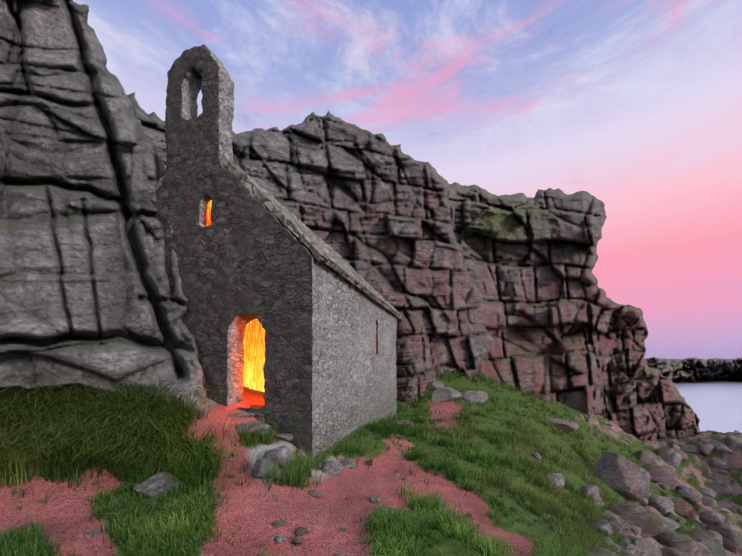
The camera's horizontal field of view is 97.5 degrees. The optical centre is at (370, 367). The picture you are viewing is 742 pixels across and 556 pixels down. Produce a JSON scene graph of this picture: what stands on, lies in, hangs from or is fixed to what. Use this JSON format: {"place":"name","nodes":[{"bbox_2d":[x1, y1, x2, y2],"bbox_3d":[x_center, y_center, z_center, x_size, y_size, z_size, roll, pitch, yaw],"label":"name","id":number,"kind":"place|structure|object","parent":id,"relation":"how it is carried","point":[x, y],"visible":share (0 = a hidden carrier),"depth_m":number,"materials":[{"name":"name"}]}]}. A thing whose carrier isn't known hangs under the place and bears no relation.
{"place":"outdoors","nodes":[
{"label":"outdoors","id":0,"kind":"place"},
{"bbox_2d":[0,372,741,555],"bbox_3d":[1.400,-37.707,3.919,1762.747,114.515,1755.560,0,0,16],"label":"terrain","id":1,"kind":"structure","parent":0,"point":[250,514],"depth_m":5.10,"materials":[{"name":"soil"}]},
{"bbox_2d":[84,530,102,537],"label":"stone","id":2,"kind":"object","parent":1,"relation":"on","point":[94,533],"visible":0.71,"depth_m":3.25,"materials":[{"name":"grey stone"}]},
{"bbox_2d":[0,0,210,414],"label":"cliff","id":3,"kind":"structure","parent":1,"relation":"on","point":[82,169],"depth_m":6.39,"materials":[{"name":"grey stone"}]},
{"bbox_2d":[133,472,181,496],"bbox_3d":[-2.741,1.467,4.087,0.590,0.247,0.441,0,0,32],"label":"boulder","id":4,"kind":"object","parent":1,"relation":"on","point":[150,486],"visible":0.85,"depth_m":4.00,"materials":[{"name":"grey stone"}]},
{"bbox_2d":[228,412,254,416],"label":"stone step","id":5,"kind":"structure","parent":1,"relation":"on","point":[240,414],"depth_m":6.23,"materials":[{"name":"grey stone"}]},
{"bbox_2d":[236,421,270,435],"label":"boulder","id":6,"kind":"object","parent":1,"relation":"on","point":[255,426],"visible":0.67,"depth_m":5.82,"materials":[{"name":"grey stone"}]},
{"bbox_2d":[127,44,396,457],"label":"chapel walls","id":7,"kind":"structure","parent":1,"relation":"on","point":[245,257],"depth_m":6.63,"materials":[{"name":"grey stone"}]},
{"bbox_2d":[243,319,264,407],"bbox_3d":[-3.392,-1.374,7.853,4.700,5.310,2.140,0,0,16],"label":"interior glow","id":8,"kind":"object","parent":7,"relation":"in","point":[254,354],"visible":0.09,"depth_m":8.91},
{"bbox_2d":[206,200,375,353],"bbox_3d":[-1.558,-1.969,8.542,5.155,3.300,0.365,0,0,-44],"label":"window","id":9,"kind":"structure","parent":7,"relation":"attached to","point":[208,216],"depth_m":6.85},
{"bbox_2d":[222,155,402,318],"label":"roof","id":10,"kind":"structure","parent":7,"relation":"on","point":[321,250],"depth_m":6.78,"materials":[{"name":"stone"}]},
{"bbox_2d":[251,458,275,478],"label":"boulder","id":11,"kind":"object","parent":1,"relation":"on","point":[260,463],"visible":0.9,"depth_m":4.55,"materials":[{"name":"grey stone"}]},
{"bbox_2d":[263,446,293,469],"bbox_3d":[-1.483,1.435,5.126,0.496,0.388,0.447,0,0,16],"label":"boulder","id":12,"kind":"object","parent":1,"relation":"on","point":[280,454],"visible":0.54,"depth_m":4.97,"materials":[{"name":"grey stone"}]},
{"bbox_2d":[272,520,285,527],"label":"path stone","id":13,"kind":"object","parent":1,"relation":"on","point":[277,523],"visible":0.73,"depth_m":3.52,"materials":[{"name":"grey stone"}]},
{"bbox_2d":[276,535,286,543],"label":"path stone","id":14,"kind":"object","parent":1,"relation":"on","point":[280,539],"visible":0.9,"depth_m":3.26,"materials":[{"name":"grey stone"}]},
{"bbox_2d":[275,433,292,440],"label":"rock","id":15,"kind":"object","parent":1,"relation":"on","point":[286,436],"visible":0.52,"depth_m":6.04,"materials":[{"name":"grey stone"}]},
{"bbox_2d":[292,535,301,545],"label":"path stone","id":16,"kind":"object","parent":1,"relation":"on","point":[297,540],"visible":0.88,"depth_m":3.22,"materials":[{"name":"stone"}]},
{"bbox_2d":[294,526,306,536],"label":"path stone","id":17,"kind":"object","parent":1,"relation":"on","point":[301,531],"visible":0.75,"depth_m":3.39,"materials":[{"name":"stone"}]},
{"bbox_2d":[295,448,305,458],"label":"rock","id":18,"kind":"object","parent":1,"relation":"on","point":[297,450],"visible":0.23,"depth_m":5.57,"materials":[{"name":"grey stone"}]},
{"bbox_2d":[126,92,493,402],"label":"cliff","id":19,"kind":"structure","parent":1,"relation":"on","point":[376,212],"depth_m":18.09,"materials":[{"name":"grey stone"}]},
{"bbox_2d":[126,169,166,233],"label":"rock","id":20,"kind":"structure","parent":19,"relation":"on","point":[129,223],"depth_m":7.11,"materials":[{"name":"stone"}]},
{"bbox_2d":[308,490,323,496],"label":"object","id":21,"kind":"object","parent":1,"relation":"on","point":[314,493],"visible":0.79,"depth_m":4.34,"materials":[{"name":"grey stone"}]},
{"bbox_2d":[321,460,342,475],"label":"rock","id":22,"kind":"object","parent":1,"relation":"on","point":[332,467],"visible":0.83,"depth_m":5.47,"materials":[{"name":"grey stone"}]},
{"bbox_2d":[342,458,354,468],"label":"rock","id":23,"kind":"object","parent":1,"relation":"on","point":[348,463],"visible":0.92,"depth_m":6.29,"materials":[{"name":"grey stone"}]},
{"bbox_2d":[0,336,737,555],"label":"grass","id":24,"kind":"structure","parent":1,"relation":"on","point":[67,431],"depth_m":4.55,"materials":[{"name":"green plant"}]},
{"bbox_2d":[369,496,380,502],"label":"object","id":25,"kind":"object","parent":1,"relation":"on","point":[374,499],"visible":0.92,"depth_m":4.56,"materials":[{"name":"grey stone"}]},
{"bbox_2d":[399,420,413,428],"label":"rock","id":26,"kind":"object","parent":1,"relation":"on","point":[401,422],"visible":0.35,"depth_m":10.21,"materials":[{"name":"grey stone"}]},
{"bbox_2d":[426,381,444,390],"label":"boulder","id":27,"kind":"object","parent":1,"relation":"on","point":[433,385],"visible":0.56,"depth_m":15.82,"materials":[{"name":"grey stone"}]},
{"bbox_2d":[432,387,461,401],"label":"boulder","id":28,"kind":"object","parent":1,"relation":"on","point":[443,394],"visible":0.83,"depth_m":14.76,"materials":[{"name":"grey stone"}]},
{"bbox_2d":[460,391,487,402],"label":"boulder","id":29,"kind":"object","parent":1,"relation":"on","point":[476,396],"visible":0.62,"depth_m":15.28,"materials":[{"name":"grey stone"}]},
{"bbox_2d":[533,452,541,460],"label":"rock","id":30,"kind":"object","parent":1,"relation":"on","point":[536,455],"visible":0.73,"depth_m":10.12,"materials":[{"name":"grey stone"}]},
{"bbox_2d":[546,473,564,488],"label":"rock","id":31,"kind":"object","parent":1,"relation":"on","point":[559,478],"visible":0.56,"depth_m":8.47,"materials":[{"name":"grey stone"}]},
{"bbox_2d":[546,418,578,432],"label":"boulder","id":32,"kind":"object","parent":1,"relation":"on","point":[564,424],"visible":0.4,"depth_m":18.37,"materials":[{"name":"grey stone"}]},
{"bbox_2d":[448,182,700,443],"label":"cliff headland","id":33,"kind":"structure","parent":1,"relation":"on","point":[556,322],"depth_m":32.50,"materials":[{"name":"stone"}]},
{"bbox_2d":[564,392,594,413],"bbox_3d":[19.623,3.455,30.366,2.523,2.414,1.852,0,0,-6],"label":"boulder","id":34,"kind":"object","parent":1,"relation":"on","point":[577,400],"visible":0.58,"depth_m":29.84,"materials":[{"name":"grey stone"}]},
{"bbox_2d":[581,484,599,500],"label":"rock","id":35,"kind":"object","parent":1,"relation":"on","point":[589,489],"visible":0.4,"depth_m":8.72,"materials":[{"name":"grey stone"}]},
{"bbox_2d":[587,492,603,507],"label":"shore rock","id":36,"kind":"object","parent":1,"relation":"on","point":[597,499],"visible":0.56,"depth_m":8.60,"materials":[{"name":"grey stone"}]},
{"bbox_2d":[594,519,612,535],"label":"rock","id":37,"kind":"object","parent":1,"relation":"on","point":[605,525],"visible":0.62,"depth_m":6.86,"materials":[{"name":"grey stone"}]},
{"bbox_2d":[596,548,617,555],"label":"shore rock","id":38,"kind":"object","parent":1,"relation":"on","point":[609,551],"visible":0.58,"depth_m":4.35,"materials":[{"name":"grey stone"}]},
{"bbox_2d":[587,550,611,555],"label":"shore rock","id":39,"kind":"object","parent":38,"relation":"on","point":[600,553],"visible":0.69,"depth_m":4.28,"materials":[{"name":"grey stone"}]},
{"bbox_2d":[600,515,630,534],"bbox_3d":[5.769,3.733,7.724,0.543,0.364,0.455,0,0,2],"label":"shore rock","id":40,"kind":"object","parent":1,"relation":"on","point":[625,525],"visible":0.27,"depth_m":7.55,"materials":[{"name":"grey stone"}]},
{"bbox_2d":[609,516,622,532],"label":"shore rock","id":41,"kind":"object","parent":40,"relation":"on","point":[615,520],"visible":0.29,"depth_m":7.56,"materials":[{"name":"grey stone"}]},
{"bbox_2d":[594,451,649,501],"bbox_3d":[9.207,4.161,12.327,1.620,1.937,1.971,0,0,-2],"label":"boulder","id":42,"kind":"object","parent":1,"relation":"on","point":[624,476],"visible":0.77,"depth_m":11.66,"materials":[{"name":"grey stone"}]},
{"bbox_2d":[605,503,663,537],"bbox_3d":[6.766,3.879,8.419,1.218,0.702,1.025,0,0,16],"label":"boulder","id":43,"kind":"object","parent":1,"relation":"on","point":[648,522],"visible":0.69,"depth_m":8.10,"materials":[{"name":"grey stone"}]},
{"bbox_2d":[630,525,640,535],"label":"shore rock","id":44,"kind":"object","parent":1,"relation":"on","point":[635,530],"visible":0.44,"depth_m":7.89,"materials":[{"name":"grey stone"}]},
{"bbox_2d":[629,537,661,555],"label":"shore rock","id":45,"kind":"object","parent":1,"relation":"on","point":[648,548],"visible":0.56,"depth_m":6.62,"materials":[{"name":"grey stone"}]},
{"bbox_2d":[618,538,632,544],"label":"shore rock","id":46,"kind":"object","parent":45,"relation":"on","point":[629,541],"visible":0.27,"depth_m":6.79,"materials":[{"name":"grey stone"}]},
{"bbox_2d":[634,449,657,464],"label":"boulder","id":47,"kind":"object","parent":1,"relation":"on","point":[648,456],"visible":0.48,"depth_m":22.41,"materials":[{"name":"grey stone"}]},
{"bbox_2d":[640,464,675,487],"bbox_3d":[17.329,6.636,20.038,1.601,1.242,1.853,0,0,-28],"label":"boulder","id":48,"kind":"object","parent":1,"relation":"on","point":[659,473],"visible":0.56,"depth_m":19.48,"materials":[{"name":"grey stone"}]},
{"bbox_2d":[648,495,673,516],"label":"shore rock","id":49,"kind":"object","parent":1,"relation":"on","point":[663,506],"visible":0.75,"depth_m":11.54,"materials":[{"name":"grey stone"}]},
{"bbox_2d":[652,527,674,539],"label":"rock","id":50,"kind":"object","parent":1,"relation":"on","point":[666,530],"visible":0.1,"depth_m":9.01,"materials":[{"name":"grey stone"}]},
{"bbox_2d":[658,484,669,490],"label":"shore rock","id":51,"kind":"object","parent":1,"relation":"on","point":[664,487],"visible":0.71,"depth_m":19.00,"materials":[{"name":"grey stone"}]},
{"bbox_2d":[657,447,674,457],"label":"shore rock","id":52,"kind":"object","parent":1,"relation":"on","point":[663,452],"visible":0.56,"depth_m":36.23,"materials":[{"name":"grey stone"}]},
{"bbox_2d":[662,466,675,479],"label":"shore rock","id":53,"kind":"object","parent":1,"relation":"on","point":[671,471],"visible":0.23,"depth_m":20.78,"materials":[{"name":"grey stone"}]},
{"bbox_2d":[660,516,680,529],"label":"shore rock","id":54,"kind":"object","parent":1,"relation":"on","point":[671,524],"visible":0.48,"depth_m":9.99,"materials":[{"name":"grey stone"}]},
{"bbox_2d":[662,451,681,466],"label":"shore rock","id":55,"kind":"object","parent":1,"relation":"on","point":[674,458],"visible":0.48,"depth_m":35.55,"materials":[{"name":"grey stone"}]},
{"bbox_2d":[669,444,679,449],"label":"shore rock","id":56,"kind":"object","parent":1,"relation":"on","point":[674,446],"visible":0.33,"depth_m":37.65,"materials":[{"name":"grey stone"}]},
{"bbox_2d":[660,547,689,555],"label":"shore rock","id":57,"kind":"object","parent":1,"relation":"on","point":[669,551],"visible":0.85,"depth_m":6.90,"materials":[{"name":"grey stone"}]},
{"bbox_2d":[661,547,695,555],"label":"shore rock","id":58,"kind":"object","parent":57,"relation":"on","point":[680,549],"visible":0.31,"depth_m":6.97,"materials":[{"name":"grey stone"}]},
{"bbox_2d":[656,532,701,555],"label":"shore rock","id":59,"kind":"object","parent":1,"relation":"on","point":[678,540],"visible":0.73,"depth_m":8.33,"materials":[{"name":"grey stone"}]},
{"bbox_2d":[669,498,692,518],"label":"boulder","id":60,"kind":"object","parent":1,"relation":"on","point":[683,508],"visible":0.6,"depth_m":16.20,"materials":[{"name":"brown stone"}]},
{"bbox_2d":[674,449,687,461],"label":"shore rock","id":61,"kind":"object","parent":1,"relation":"on","point":[684,456],"visible":0.21,"depth_m":36.09,"materials":[{"name":"grey stone"}]},
{"bbox_2d":[676,485,688,490],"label":"shore rock","id":62,"kind":"object","parent":1,"relation":"on","point":[678,487],"visible":0.17,"depth_m":19.55,"materials":[{"name":"grey stone"}]},
{"bbox_2d":[680,444,697,452],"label":"shore rock","id":63,"kind":"object","parent":1,"relation":"on","point":[687,448],"visible":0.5,"depth_m":37.41,"materials":[{"name":"grey stone"}]},
{"bbox_2d":[677,487,701,504],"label":"shore rock","id":64,"kind":"object","parent":1,"relation":"on","point":[692,496],"visible":0.83,"depth_m":18.62,"materials":[{"name":"grey stone"}]},
{"bbox_2d":[695,521,708,529],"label":"shore rock","id":65,"kind":"object","parent":1,"relation":"on","point":[702,525],"visible":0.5,"depth_m":15.66,"materials":[{"name":"grey stone"}]},
{"bbox_2d":[681,528,723,547],"bbox_3d":[10.059,5.388,10.001,1.137,0.656,1.036,0,0,16],"label":"boulder","id":66,"kind":"object","parent":1,"relation":"on","point":[703,533],"visible":0.42,"depth_m":9.96,"materials":[{"name":"grey stone"}]},
{"bbox_2d":[693,540,712,555],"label":"shore rock","id":67,"kind":"object","parent":1,"relation":"on","point":[704,550],"visible":0.35,"depth_m":8.26,"materials":[{"name":"grey stone"}]},
{"bbox_2d":[698,444,714,454],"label":"shore rock","id":68,"kind":"object","parent":1,"relation":"on","point":[707,449],"visible":1,"depth_m":36.45,"materials":[{"name":"grey stone"}]},
{"bbox_2d":[700,488,714,497],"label":"shore rock","id":69,"kind":"object","parent":1,"relation":"on","point":[708,492],"visible":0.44,"depth_m":33.52,"materials":[{"name":"grey stone"}]},
{"bbox_2d":[700,495,716,507],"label":"shore rock","id":70,"kind":"object","parent":1,"relation":"on","point":[708,501],"visible":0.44,"depth_m":18.86,"materials":[{"name":"grey stone"}]},
{"bbox_2d":[701,474,717,479],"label":"shore rock","id":71,"kind":"object","parent":1,"relation":"on","point":[711,477],"visible":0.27,"depth_m":34.76,"materials":[{"name":"grey stone"}]},
{"bbox_2d":[699,510,722,523],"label":"shore rock","id":72,"kind":"object","parent":1,"relation":"on","point":[708,517],"visible":0.96,"depth_m":15.56,"materials":[{"name":"grey stone"}]},
{"bbox_2d":[702,439,722,447],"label":"shore rock","id":73,"kind":"object","parent":1,"relation":"on","point":[713,442],"visible":0.52,"depth_m":36.99,"materials":[{"name":"grey stone"}]},
{"bbox_2d":[695,538,730,555],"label":"shore rock","id":74,"kind":"object","parent":1,"relation":"on","point":[715,549],"visible":0.42,"depth_m":8.58,"materials":[{"name":"grey stone"}]},
{"bbox_2d":[708,530,722,543],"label":"shore rock","id":75,"kind":"object","parent":1,"relation":"on","point":[718,536],"visible":0.23,"depth_m":11.48,"materials":[{"name":"grey stone"}]},
{"bbox_2d":[708,458,725,465],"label":"shore rock","id":76,"kind":"object","parent":1,"relation":"on","point":[715,462],"visible":0.71,"depth_m":35.19,"materials":[{"name":"grey stone"}]},
{"bbox_2d":[709,482,726,494],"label":"shore rock","id":77,"kind":"object","parent":1,"relation":"on","point":[718,488],"visible":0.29,"depth_m":34.03,"materials":[{"name":"grey stone"}]},
{"bbox_2d":[711,468,725,473],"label":"shore rock","id":78,"kind":"object","parent":1,"relation":"on","point":[719,471],"visible":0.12,"depth_m":35.07,"materials":[{"name":"grey stone"}]},
{"bbox_2d":[713,478,727,484],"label":"shore rock","id":79,"kind":"object","parent":1,"relation":"on","point":[719,481],"visible":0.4,"depth_m":34.35,"materials":[{"name":"grey stone"}]},
{"bbox_2d":[707,461,735,470],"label":"shore rock","id":80,"kind":"object","parent":1,"relation":"on","point":[727,467],"visible":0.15,"depth_m":35.01,"materials":[{"name":"grey stone"}]},
{"bbox_2d":[714,444,733,453],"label":"shore rock","id":81,"kind":"object","parent":1,"relation":"on","point":[722,448],"visible":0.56,"depth_m":35.91,"materials":[{"name":"grey stone"}]},
{"bbox_2d":[710,526,741,553],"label":"shore rock","id":82,"kind":"object","parent":1,"relation":"on","point":[732,540],"visible":0.62,"depth_m":11.47,"materials":[{"name":"grey stone"}]},
{"bbox_2d":[724,485,737,496],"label":"shore rock","id":83,"kind":"object","parent":1,"relation":"on","point":[729,490],"visible":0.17,"depth_m":33.66,"materials":[{"name":"grey stone"}]},
{"bbox_2d":[725,436,741,449],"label":"shore rock","id":84,"kind":"object","parent":1,"relation":"on","point":[733,442],"visible":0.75,"depth_m":35.75,"materials":[{"name":"grey stone"}]},
{"bbox_2d":[729,464,741,468],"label":"shore rock","id":85,"kind":"object","parent":1,"relation":"on","point":[737,466],"visible":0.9,"depth_m":34.36,"materials":[{"name":"grey stone"}]},
{"bbox_2d":[73,0,741,359],"label":"sky","id":86,"kind":"structure","parent":0,"point":[635,106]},
{"bbox_2d":[645,357,741,381],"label":"cliff","id":87,"kind":"structure","parent":0,"point":[693,370],"depth_m":328.71,"materials":[{"name":"black stone"}]},
{"bbox_2d":[672,380,741,432],"bbox_3d":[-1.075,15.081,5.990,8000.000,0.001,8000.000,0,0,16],"label":"sea","id":88,"kind":"structure","parent":0,"point":[715,406],"depth_m":140.78,"materials":[{"name":"liquid"}]},
{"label":"shore rock","id":89,"kind":"object","parent":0,"visible":0},
{"bbox_2d":[619,543,643,555],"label":"shore rock","id":90,"kind":"object","parent":89,"relation":"on","point":[631,550],"visible":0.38,"depth_m":6.11,"materials":[{"name":"grey stone"}]}
]}

